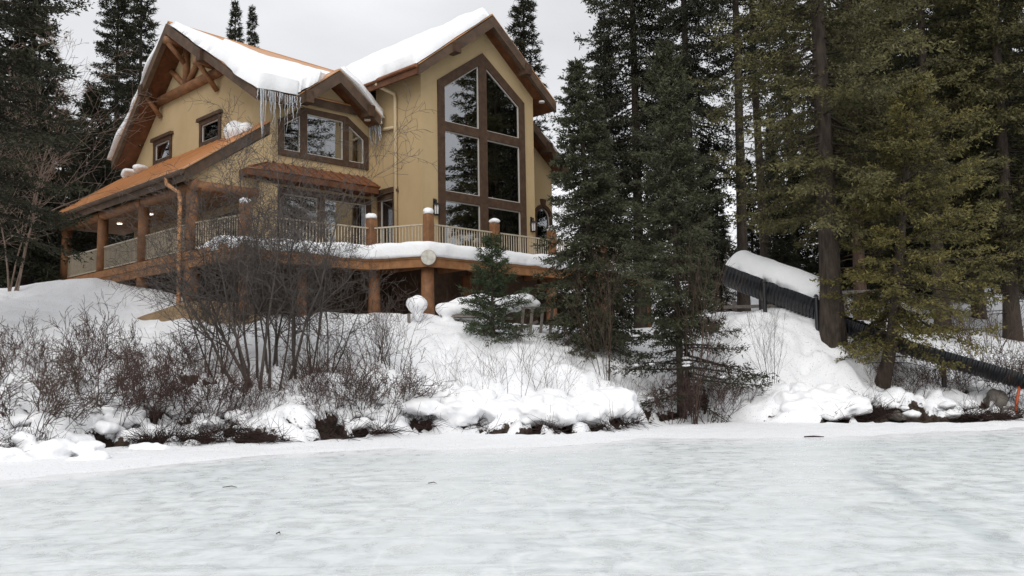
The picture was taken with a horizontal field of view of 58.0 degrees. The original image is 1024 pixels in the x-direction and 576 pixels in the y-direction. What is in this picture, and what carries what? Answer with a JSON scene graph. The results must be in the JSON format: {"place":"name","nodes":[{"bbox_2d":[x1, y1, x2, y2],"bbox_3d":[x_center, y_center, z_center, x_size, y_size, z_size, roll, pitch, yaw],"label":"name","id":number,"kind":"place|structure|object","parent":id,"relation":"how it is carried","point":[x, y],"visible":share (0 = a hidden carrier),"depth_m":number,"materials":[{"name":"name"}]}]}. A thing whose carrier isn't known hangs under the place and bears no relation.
{"place":"outdoors","nodes":[
{"label":"outdoors","id":0,"kind":"place"},
{"bbox_2d":[0,427,1023,575],"bbox_3d":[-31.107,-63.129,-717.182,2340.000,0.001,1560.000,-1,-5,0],"label":"lake ice","id":1,"kind":"structure","parent":0,"point":[940,503],"depth_m":10.60,"materials":[{"name":"ice"}]},
{"bbox_2d":[0,167,1023,479],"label":"snowy ground","id":2,"kind":"structure","parent":0,"point":[808,355],"depth_m":26.34,"materials":[{"name":"snow"}]},
{"bbox_2d":[0,328,34,405],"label":"red twig shrub","id":3,"kind":"object","parent":2,"relation":"on","point":[7,373],"visible":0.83,"depth_m":21.40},
{"bbox_2d":[0,316,54,351],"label":"red twig shrub","id":4,"kind":"object","parent":2,"relation":"on","point":[19,331],"visible":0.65,"depth_m":25.49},
{"bbox_2d":[0,0,59,268],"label":"fir tree","id":5,"kind":"object","parent":2,"relation":"on","point":[51,46],"visible":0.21,"depth_m":39.43,"materials":[{"name":"green plant"}]},
{"bbox_2d":[0,308,64,372],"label":"red twig shrub","id":6,"kind":"object","parent":2,"relation":"on","point":[42,345],"visible":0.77,"depth_m":23.62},
{"bbox_2d":[0,0,97,287],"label":"spruce tree","id":7,"kind":"object","parent":2,"relation":"on","point":[35,258],"visible":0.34,"depth_m":40.48,"materials":[{"name":"green plant"}]},
{"bbox_2d":[2,108,95,282],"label":"spruce tree","id":8,"kind":"object","parent":2,"relation":"on","point":[64,169],"visible":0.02,"depth_m":50.42,"materials":[{"name":"green plant"}]},
{"bbox_2d":[0,0,101,268],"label":"fir tree","id":9,"kind":"object","parent":2,"relation":"on","point":[35,135],"visible":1,"depth_m":26.18,"materials":[{"name":"green plant"}]},
{"bbox_2d":[0,11,103,261],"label":"birch tree","id":10,"kind":"object","parent":2,"relation":"on","point":[34,152],"visible":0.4,"depth_m":29.03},
{"bbox_2d":[18,342,88,396],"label":"red twig shrub","id":11,"kind":"object","parent":2,"relation":"on","point":[46,372],"visible":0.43,"depth_m":22.34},
{"bbox_2d":[0,334,147,437],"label":"red twig shrub","id":12,"kind":"object","parent":2,"relation":"on","point":[44,393],"visible":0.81,"depth_m":20.06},
{"bbox_2d":[0,1,160,291],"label":"birch tree","id":13,"kind":"object","parent":2,"relation":"on","point":[17,285],"visible":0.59,"depth_m":32.38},
{"bbox_2d":[38,85,132,281],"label":"spruce tree","id":14,"kind":"object","parent":2,"relation":"on","point":[90,178],"visible":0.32,"depth_m":47.47,"materials":[{"name":"green plant"}]},
{"bbox_2d":[41,288,142,373],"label":"red twig shrub","id":15,"kind":"object","parent":2,"relation":"on","point":[82,331],"visible":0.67,"depth_m":24.67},
{"bbox_2d":[46,306,153,407],"bbox_3d":[-10.016,1.889,22.602,2.361,2.994,3.442,1,-6,-21],"label":"red twig shrub","id":16,"kind":"object","parent":2,"relation":"on","point":[74,358],"visible":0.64,"depth_m":22.17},
{"bbox_2d":[71,0,144,272],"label":"fir tree","id":17,"kind":"object","parent":2,"relation":"on","point":[123,91],"visible":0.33,"depth_m":52.98,"materials":[{"name":"green plant"}]},
{"bbox_2d":[89,328,173,407],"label":"red twig shrub","id":18,"kind":"object","parent":2,"relation":"on","point":[138,362],"visible":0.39,"depth_m":22.73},
{"bbox_2d":[109,0,160,262],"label":"spruce tree","id":19,"kind":"object","parent":2,"relation":"on","point":[140,17],"visible":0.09,"depth_m":58.55,"materials":[{"name":"green plant"}]},
{"bbox_2d":[71,338,204,426],"bbox_3d":[-8.847,2.450,21.637,2.508,2.639,2.651,-6,-7,42],"label":"red twig shrub","id":20,"kind":"object","parent":2,"relation":"on","point":[133,391],"visible":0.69,"depth_m":21.40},
{"bbox_2d":[97,314,226,373],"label":"red twig shrub","id":21,"kind":"object","parent":2,"relation":"on","point":[183,350],"visible":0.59,"depth_m":24.95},
{"bbox_2d":[113,327,228,428],"bbox_3d":[-8.078,2.153,22.110,2.707,2.474,3.517,1,-6,-22],"label":"red twig shrub","id":22,"kind":"object","parent":2,"relation":"on","point":[157,379],"visible":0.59,"depth_m":21.93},
{"bbox_2d":[137,301,258,324],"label":"bare earth","id":23,"kind":"structure","parent":2,"relation":"on","point":[153,316],"depth_m":30.00,"materials":[{"name":"beige soil"}]},
{"bbox_2d":[104,184,302,381],"bbox_3d":[-8.149,-0.113,25.088,5.363,5.514,5.654,1,-6,-24],"label":"bare alder","id":24,"kind":"object","parent":2,"relation":"on","point":[217,306],"visible":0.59,"depth_m":25.10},
{"bbox_2d":[148,324,261,433],"bbox_3d":[-7.367,2.332,22.162,2.560,2.895,2.706,1,-6,-19],"label":"red twig shrub","id":25,"kind":"object","parent":2,"relation":"on","point":[223,395],"visible":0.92,"depth_m":22.08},
{"bbox_2d":[0,369,423,460],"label":"snow pillows","id":26,"kind":"object","parent":2,"relation":"on","point":[83,447],"visible":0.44,"depth_m":20.53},
{"bbox_2d":[188,344,269,406],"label":"red twig shrub","id":27,"kind":"object","parent":2,"relation":"on","point":[235,368],"visible":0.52,"depth_m":23.39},
{"bbox_2d":[225,0,246,42],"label":"spruce tree","id":28,"kind":"object","parent":2,"relation":"on","point":[238,33],"visible":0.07,"depth_m":67.96,"materials":[{"name":"green plant"}]},
{"bbox_2d":[245,4,260,47],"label":"spruce tree","id":29,"kind":"object","parent":2,"relation":"on","point":[253,38],"visible":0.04,"depth_m":72.05,"materials":[{"name":"green plant"}]},
{"bbox_2d":[225,363,287,419],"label":"red twig shrub","id":30,"kind":"object","parent":2,"relation":"on","point":[240,405],"visible":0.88,"depth_m":22.53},
{"bbox_2d":[97,82,443,390],"bbox_3d":[-6.684,-1.638,24.381,7.651,8.830,10.526,2,-6,-29],"label":"bare alder","id":31,"kind":"object","parent":2,"relation":"on","point":[282,211],"visible":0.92,"depth_m":24.52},
{"bbox_2d":[256,357,341,411],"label":"red twig shrub","id":32,"kind":"object","parent":2,"relation":"on","point":[301,390],"visible":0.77,"depth_m":23.27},
{"bbox_2d":[254,317,375,397],"bbox_3d":[-5.304,2.085,24.558,2.832,2.576,2.680,-3,-6,24],"label":"red twig shrub","id":33,"kind":"object","parent":2,"relation":"on","point":[308,359],"visible":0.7,"depth_m":24.24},
{"bbox_2d":[213,187,417,375],"bbox_3d":[-5.000,0.016,25.467,5.363,5.514,5.654,-5,-7,41],"label":"bare alder","id":34,"kind":"object","parent":2,"relation":"on","point":[325,306],"visible":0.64,"depth_m":25.26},
{"bbox_2d":[293,364,359,425],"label":"red twig shrub","id":35,"kind":"object","parent":2,"relation":"on","point":[335,402],"visible":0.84,"depth_m":22.52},
{"bbox_2d":[39,14,655,326],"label":"timber house","id":36,"kind":"structure","parent":2,"relation":"on","point":[480,90],"depth_m":36.83,"materials":[{"name":"paint"}]},
{"bbox_2d":[121,164,147,177],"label":"snow clump","id":37,"kind":"object","parent":36,"relation":"on","point":[136,169],"visible":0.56,"depth_m":41.12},
{"bbox_2d":[107,31,162,159],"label":"roof snow","id":38,"kind":"structure","parent":36,"relation":"on","point":[114,144],"depth_m":41.44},
{"bbox_2d":[150,131,173,164],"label":"window","id":39,"kind":"structure","parent":36,"relation":"in","point":[162,144],"depth_m":40.84,"materials":[{"name":"beige"}]},
{"bbox_2d":[195,109,222,146],"bbox_3d":[-12.322,-6.484,37.691,0.220,1.210,2.120,4,-7,-45],"label":"window","id":40,"kind":"structure","parent":36,"relation":"in","point":[207,122],"depth_m":37.77,"materials":[{"name":"beige"}]},
{"bbox_2d":[169,21,298,94],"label":"roof snow","id":41,"kind":"structure","parent":36,"relation":"on","point":[255,72],"depth_m":34.61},
{"bbox_2d":[223,120,252,139],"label":"snow clump","id":42,"kind":"object","parent":36,"relation":"on","point":[229,128],"visible":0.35,"depth_m":34.60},
{"bbox_2d":[223,39,326,91],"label":"roof snow","id":43,"kind":"structure","parent":36,"relation":"on","point":[306,78],"depth_m":35.50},
{"bbox_2d":[263,54,329,73],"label":"roof snow","id":44,"kind":"structure","parent":36,"relation":"on","point":[295,64],"depth_m":39.78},
{"bbox_2d":[278,107,368,169],"bbox_3d":[-7.305,-5.869,36.036,4.100,2.010,0.140,4,-7,-45],"label":"window","id":45,"kind":"structure","parent":36,"relation":"in","point":[326,123],"depth_m":36.04,"materials":[{"name":"beige"}]},
{"bbox_2d":[278,186,370,244],"bbox_3d":[-7.201,-2.375,35.761,4.220,2.600,0.140,4,-7,-45],"label":"window","id":46,"kind":"structure","parent":36,"relation":"in","point":[366,209],"depth_m":36.23,"materials":[{"name":"beige"}]},
{"bbox_2d":[339,66,384,118],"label":"roof snow","id":47,"kind":"structure","parent":36,"relation":"on","point":[359,86],"depth_m":36.31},
{"bbox_2d":[374,186,398,242],"bbox_3d":[-4.979,-2.471,36.906,0.210,3.020,1.460,4,-7,-45],"label":"glass door","id":48,"kind":"structure","parent":36,"relation":"in","point":[385,214],"depth_m":37.08,"materials":[{"name":"beige"}]},
{"bbox_2d":[346,7,490,84],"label":"roof snow","id":49,"kind":"structure","parent":36,"relation":"on","point":[417,48],"depth_m":36.93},
{"bbox_2d":[199,235,652,274],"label":"deck snow","id":50,"kind":"structure","parent":36,"relation":"on","point":[407,249],"depth_m":32.60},
{"bbox_2d":[421,250,436,265],"bbox_3d":[-2.900,-1.052,32.147,0.539,0.539,0.210,-1,-5,0],"label":"round plaque","id":51,"kind":"object","parent":36,"relation":"attached to","point":[428,257],"visible":1,"depth_m":32.05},
{"bbox_2d":[437,53,526,252],"bbox_3d":[-1.192,-5.311,37.985,4.880,8.900,0.140,4,-7,-45],"label":"window","id":52,"kind":"structure","parent":36,"relation":"in","point":[481,118],"depth_m":37.88,"materials":[{"name":"black"}]},
{"bbox_2d":[535,199,552,253],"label":"arched window","id":53,"kind":"structure","parent":36,"relation":"in","point":[542,212],"depth_m":43.21,"materials":[{"name":"glass"}]},
{"bbox_2d":[307,339,403,409],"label":"red twig shrub","id":54,"kind":"object","parent":2,"relation":"on","point":[346,374],"visible":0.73,"depth_m":23.32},
{"bbox_2d":[312,259,410,365],"bbox_3d":[-4.144,0.904,25.959,3.230,3.517,2.035,1,-6,-20],"label":"slender shrub","id":55,"kind":"object","parent":2,"relation":"on","point":[375,338],"visible":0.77,"depth_m":25.99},
{"bbox_2d":[320,341,444,428],"bbox_3d":[-3.443,2.570,23.213,3.427,2.506,2.350,-2,-5,15],"label":"red twig shrub","id":56,"kind":"object","parent":2,"relation":"on","point":[347,387],"visible":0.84,"depth_m":22.82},
{"bbox_2d":[354,277,455,373],"bbox_3d":[-3.054,1.216,25.306,2.907,3.166,1.831,-3,-5,16],"label":"slender shrub","id":57,"kind":"object","parent":2,"relation":"on","point":[387,351],"visible":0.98,"depth_m":25.32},
{"bbox_2d":[366,358,455,414],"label":"red twig shrub","id":58,"kind":"object","parent":2,"relation":"on","point":[409,386],"visible":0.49,"depth_m":23.47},
{"bbox_2d":[440,315,512,327],"bbox_3d":[-1.198,1.413,31.103,2.420,1.056,0.600,-1,-5,5],"label":"garden bench","id":59,"kind":"object","parent":2,"relation":"on","point":[460,317],"visible":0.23,"depth_m":30.92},
{"bbox_2d":[435,293,540,324],"bbox_3d":[-0.891,0.872,31.215,3.744,1.423,1.215,-1,-5,0],"label":"snow heap","id":60,"kind":"object","parent":59,"relation":"on","point":[450,309],"visible":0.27,"depth_m":30.96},
{"bbox_2d":[440,331,513,389],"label":"red stem shrub","id":61,"kind":"object","parent":2,"relation":"on","point":[480,367],"visible":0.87,"depth_m":25.03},
{"bbox_2d":[455,231,540,348],"bbox_3d":[-0.699,0.182,28.794,2.794,4.179,2.328,4,-7,-41],"label":"fir sapling","id":62,"kind":"object","parent":2,"relation":"on","point":[486,304],"visible":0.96,"depth_m":28.81,"materials":[{"name":"green plant"}]},
{"bbox_2d":[372,384,642,428],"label":"snow pillows","id":63,"kind":"object","parent":2,"relation":"on","point":[461,409],"visible":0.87,"depth_m":23.31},
{"bbox_2d":[0,359,1023,451],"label":"dead twigs","id":64,"kind":"object","parent":2,"relation":"on","point":[160,437],"visible":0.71,"depth_m":21.96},
{"bbox_2d":[468,300,562,396],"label":"red stem shrub","id":65,"kind":"object","parent":2,"relation":"on","point":[519,356],"visible":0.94,"depth_m":25.40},
{"bbox_2d":[514,306,555,333],"bbox_3d":[0.782,1.174,30.725,1.725,1.185,0.242,1,-5,-16],"label":"timber fence","id":66,"kind":"object","parent":2,"relation":"on","point":[536,322],"visible":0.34,"depth_m":30.71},
{"bbox_2d":[504,0,567,292],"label":"spruce tree","id":67,"kind":"object","parent":2,"relation":"on","point":[521,42],"visible":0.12,"depth_m":51.19,"materials":[{"name":"green plant"}]},
{"bbox_2d":[521,337,586,393],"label":"red stem shrub","id":68,"kind":"object","parent":2,"relation":"on","point":[555,373],"visible":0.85,"depth_m":25.24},
{"bbox_2d":[526,58,657,362],"bbox_3d":[2.412,-2.379,30.266,4.428,10.537,4.204,-3,-5,0],"label":"spruce tree","id":69,"kind":"object","parent":2,"relation":"on","point":[579,201],"visible":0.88,"depth_m":29.71,"materials":[{"name":"green plant"}]},
{"bbox_2d":[554,231,637,380],"bbox_3d":[2.378,0.702,26.565,2.654,4.711,2.200,-1,-5,0],"label":"bare sapling","id":70,"kind":"object","parent":2,"relation":"on","point":[609,311],"visible":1,"depth_m":26.87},
{"bbox_2d":[578,11,633,328],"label":"spruce tree","id":71,"kind":"object","parent":2,"relation":"on","point":[598,74],"visible":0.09,"depth_m":44.87,"materials":[{"name":"green plant"}]},
{"bbox_2d":[595,340,650,398],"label":"red stem shrub","id":72,"kind":"object","parent":2,"relation":"on","point":[622,372],"visible":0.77,"depth_m":26.06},
{"bbox_2d":[569,0,702,327],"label":"fir tree","id":73,"kind":"object","parent":2,"relation":"on","point":[631,168],"visible":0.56,"depth_m":41.44,"materials":[{"name":"green plant"}]},
{"bbox_2d":[615,37,729,418],"bbox_3d":[4.688,-1.781,27.041,3.395,11.707,3.353,0,-5,-13],"label":"spruce tree","id":74,"kind":"object","parent":2,"relation":"on","point":[667,83],"visible":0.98,"depth_m":26.89,"materials":[{"name":"green plant"}]},
{"bbox_2d":[635,361,710,423],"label":"tangled shrub","id":75,"kind":"object","parent":2,"relation":"on","point":[654,395],"visible":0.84,"depth_m":25.64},
{"bbox_2d":[623,0,753,313],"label":"fir tree","id":76,"kind":"object","parent":2,"relation":"on","point":[684,8],"visible":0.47,"depth_m":40.11,"materials":[{"name":"green plant"}]},
{"bbox_2d":[605,303,778,422],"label":"spruce boughs","id":77,"kind":"object","parent":2,"relation":"on","point":[657,321],"visible":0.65,"depth_m":26.49,"materials":[{"name":"green plant"}]},
{"bbox_2d":[631,317,758,399],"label":"bough snow","id":78,"kind":"structure","parent":77,"relation":"on","point":[685,358],"depth_m":26.36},
{"bbox_2d":[656,207,760,423],"bbox_3d":[5.671,0.793,25.698,2.899,6.208,3.497,1,-6,-24],"label":"bare sapling","id":79,"kind":"object","parent":2,"relation":"on","point":[701,356],"visible":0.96,"depth_m":25.71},
{"bbox_2d":[668,342,752,423],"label":"tangled shrub","id":80,"kind":"object","parent":2,"relation":"on","point":[709,388],"visible":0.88,"depth_m":25.55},
{"bbox_2d":[701,187,736,312],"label":"spruce tree","id":81,"kind":"object","parent":2,"relation":"on","point":[722,232],"visible":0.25,"depth_m":46.13,"materials":[{"name":"green plant"}]},
{"bbox_2d":[703,362,770,409],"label":"tangled shrub","id":82,"kind":"object","parent":2,"relation":"on","point":[735,395],"visible":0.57,"depth_m":26.08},
{"bbox_2d":[677,0,804,311],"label":"pine tree","id":83,"kind":"object","parent":2,"relation":"on","point":[742,241],"visible":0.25,"depth_m":41.89,"materials":[{"name":"green plant"}]},
{"bbox_2d":[710,0,788,257],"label":"pine tree","id":84,"kind":"object","parent":2,"relation":"on","point":[755,104],"visible":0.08,"depth_m":47.82,"materials":[{"name":"green plant"}]},
{"bbox_2d":[728,159,771,288],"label":"spruce tree","id":85,"kind":"object","parent":2,"relation":"on","point":[751,235],"visible":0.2,"depth_m":56.34,"materials":[{"name":"green plant"}]},
{"bbox_2d":[734,289,789,383],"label":"bare sapling","id":86,"kind":"object","parent":2,"relation":"on","point":[769,342],"visible":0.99,"depth_m":27.00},
{"bbox_2d":[750,147,791,259],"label":"spruce tree","id":87,"kind":"object","parent":2,"relation":"on","point":[766,154],"visible":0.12,"depth_m":62.69,"materials":[{"name":"green plant"}]},
{"bbox_2d":[744,1,813,259],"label":"fir tree","id":88,"kind":"object","parent":2,"relation":"on","point":[779,153],"visible":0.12,"depth_m":50.79,"materials":[{"name":"green plant"}]},
{"bbox_2d":[763,186,803,303],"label":"spruce tree","id":89,"kind":"object","parent":2,"relation":"on","point":[783,242],"visible":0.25,"depth_m":43.12,"materials":[{"name":"green plant"}]},
{"bbox_2d":[776,152,818,275],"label":"spruce tree","id":90,"kind":"object","parent":2,"relation":"on","point":[800,257],"visible":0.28,"depth_m":49.08,"materials":[{"name":"green plant"}]},
{"bbox_2d":[724,289,920,328],"bbox_3d":[11.663,1.142,34.671,7.459,2.208,0.400,-1,-5,0],"label":"rail fence","id":91,"kind":"object","parent":2,"relation":"on","point":[734,308],"visible":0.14,"depth_m":34.62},
{"bbox_2d":[688,0,959,347],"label":"fir tree","id":92,"kind":"object","parent":2,"relation":"on","point":[823,180],"visible":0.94,"depth_m":29.51,"materials":[{"name":"green plant"}]},
{"bbox_2d":[786,25,898,297],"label":"spruce tree","id":93,"kind":"object","parent":2,"relation":"on","point":[843,264],"visible":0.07,"depth_m":49.50,"materials":[{"name":"green plant"}]},
{"bbox_2d":[771,0,938,320],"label":"fir tree","id":94,"kind":"object","parent":2,"relation":"on","point":[858,285],"visible":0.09,"depth_m":39.84,"materials":[{"name":"green plant"}]},
{"bbox_2d":[723,266,1023,389],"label":"tube slide","id":95,"kind":"object","parent":2,"relation":"on","point":[800,303],"visible":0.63,"depth_m":29.54,"materials":[{"name":"plastic"}]},
{"bbox_2d":[726,250,819,299],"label":"snow","id":96,"kind":"structure","parent":95,"relation":"on","point":[779,273],"depth_m":30.68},
{"bbox_2d":[850,193,905,308],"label":"spruce tree","id":97,"kind":"object","parent":2,"relation":"on","point":[871,286],"visible":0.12,"depth_m":43.97,"materials":[{"name":"green plant"}]},
{"bbox_2d":[773,382,1011,420],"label":"snow pillows","id":98,"kind":"object","parent":2,"relation":"on","point":[802,398],"visible":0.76,"depth_m":25.34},
{"bbox_2d":[847,6,948,283],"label":"spruce tree","id":99,"kind":"object","parent":2,"relation":"on","point":[907,63],"visible":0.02,"depth_m":51.78,"materials":[{"name":"green plant"}]},
{"bbox_2d":[863,338,940,394],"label":"tangled shrub","id":100,"kind":"object","parent":2,"relation":"on","point":[902,377],"visible":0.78,"depth_m":27.00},
{"bbox_2d":[888,166,932,300],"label":"spruce tree","id":101,"kind":"object","parent":2,"relation":"on","point":[918,289],"visible":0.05,"depth_m":46.97,"materials":[{"name":"green plant"}]},
{"bbox_2d":[809,70,1023,388],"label":"fir tree","id":102,"kind":"object","parent":2,"relation":"on","point":[896,314],"visible":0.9,"depth_m":27.66,"materials":[{"name":"green plant"}]},
{"bbox_2d":[868,337,973,396],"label":"tangled shrub","id":103,"kind":"object","parent":2,"relation":"on","point":[925,376],"visible":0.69,"depth_m":27.31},
{"bbox_2d":[839,0,1023,326],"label":"fir tree","id":104,"kind":"object","parent":2,"relation":"on","point":[924,60],"visible":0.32,"depth_m":37.82,"materials":[{"name":"green plant"}]},
{"bbox_2d":[918,343,985,393],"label":"tangled shrub","id":105,"kind":"object","parent":2,"relation":"on","point":[965,385],"visible":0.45,"depth_m":27.98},
{"bbox_2d":[892,0,1023,318],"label":"fir tree","id":106,"kind":"object","parent":2,"relation":"on","point":[956,13],"visible":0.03,"depth_m":42.35,"materials":[{"name":"green plant"}]},
{"bbox_2d":[910,0,1023,340],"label":"fir tree","id":107,"kind":"object","parent":2,"relation":"on","point":[1009,224],"visible":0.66,"depth_m":37.22,"materials":[{"name":"green plant"}]},
{"bbox_2d":[925,277,1023,353],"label":"tangled shrub","id":108,"kind":"object","parent":2,"relation":"on","point":[958,321],"visible":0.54,"depth_m":33.86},
{"bbox_2d":[929,328,1023,404],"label":"tangled shrub","id":109,"kind":"object","parent":2,"relation":"on","point":[1020,365],"visible":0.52,"depth_m":27.86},
{"bbox_2d":[948,328,1023,384],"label":"tangled shrub","id":110,"kind":"object","parent":2,"relation":"on","point":[1001,354],"visible":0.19,"depth_m":29.41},
{"bbox_2d":[983,388,1009,408],"bbox_3d":[14.345,3.401,27.407,0.583,0.864,0.659,3,-7,-39],"label":"rock","id":111,"kind":"object","parent":2,"relation":"on","point":[997,395],"visible":0.61,"depth_m":27.21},
{"bbox_2d":[976,2,1023,274],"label":"spruce tree","id":112,"kind":"object","parent":2,"relation":"on","point":[1018,98],"visible":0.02,"depth_m":50.53,"materials":[{"name":"green plant"}]},
{"bbox_2d":[0,0,1023,174],"label":"sky","id":113,"kind":"structure","parent":0,"point":[330,34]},
{"bbox_3d":[-3.396,1.355,30.408,0.118,1.028,0.118,-1,-5,0],"label":"garden post","id":114,"kind":"object","parent":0,"visible":0},
{"bbox_2d":[406,295,427,321],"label":"snow clump","id":115,"kind":"object","parent":114,"relation":"on","point":[421,302],"visible":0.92,"depth_m":30.28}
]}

